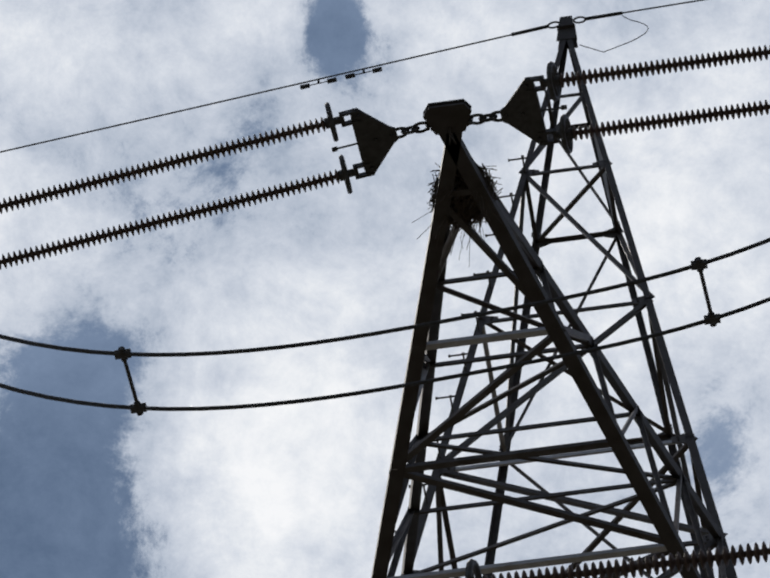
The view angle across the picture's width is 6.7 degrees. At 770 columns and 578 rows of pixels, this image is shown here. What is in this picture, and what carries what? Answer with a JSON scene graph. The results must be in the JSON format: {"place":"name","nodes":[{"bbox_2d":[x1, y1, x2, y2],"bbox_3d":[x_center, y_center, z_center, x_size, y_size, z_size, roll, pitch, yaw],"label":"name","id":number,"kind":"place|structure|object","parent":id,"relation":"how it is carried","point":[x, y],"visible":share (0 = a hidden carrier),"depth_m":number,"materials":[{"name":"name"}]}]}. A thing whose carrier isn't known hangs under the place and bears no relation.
{"place":"outdoors","nodes":[
{"label":"outdoors","id":0,"kind":"place"},
{"bbox_2d":[0,237,769,410],"bbox_3d":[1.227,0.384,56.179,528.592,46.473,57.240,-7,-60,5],"label":"power lines","id":1,"kind":"object","parent":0,"point":[375,333],"visible":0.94,"depth_m":45.44,"materials":[{"name":"metal"}]},
{"bbox_2d":[0,0,769,577],"label":"sky","id":2,"kind":"structure","parent":0,"point":[298,490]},
{"label":"field","id":3,"kind":"structure","parent":0,"visible":0},
{"bbox_2d":[371,16,737,577],"bbox_3d":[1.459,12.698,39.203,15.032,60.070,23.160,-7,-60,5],"label":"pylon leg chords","id":4,"kind":"object","parent":3,"relation":"on","point":[447,122],"visible":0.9,"depth_m":51.78,"materials":[{"name":"metal"}]},
{"bbox_2d":[0,0,703,152],"bbox_3d":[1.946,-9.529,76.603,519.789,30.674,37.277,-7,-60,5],"label":"earth wire dampers","id":5,"kind":"object","parent":4,"relation":"attached to","point":[334,79],"visible":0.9,"depth_m":65.07,"materials":[{"name":"metal"}]},
{"bbox_2d":[0,45,769,577],"bbox_3d":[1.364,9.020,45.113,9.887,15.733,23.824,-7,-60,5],"label":"insulators","id":6,"kind":"object","parent":4,"relation":"attached to","point":[520,111],"visible":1,"depth_m":47.99,"materials":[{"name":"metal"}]},
{"bbox_2d":[412,161,503,263],"bbox_3d":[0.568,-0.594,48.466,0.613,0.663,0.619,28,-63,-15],"label":"bird nest twigs","id":7,"kind":"object","parent":4,"relation":"attached to","point":[466,208],"visible":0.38,"depth_m":48.50,"materials":[{"name":"black wood"}]}
]}

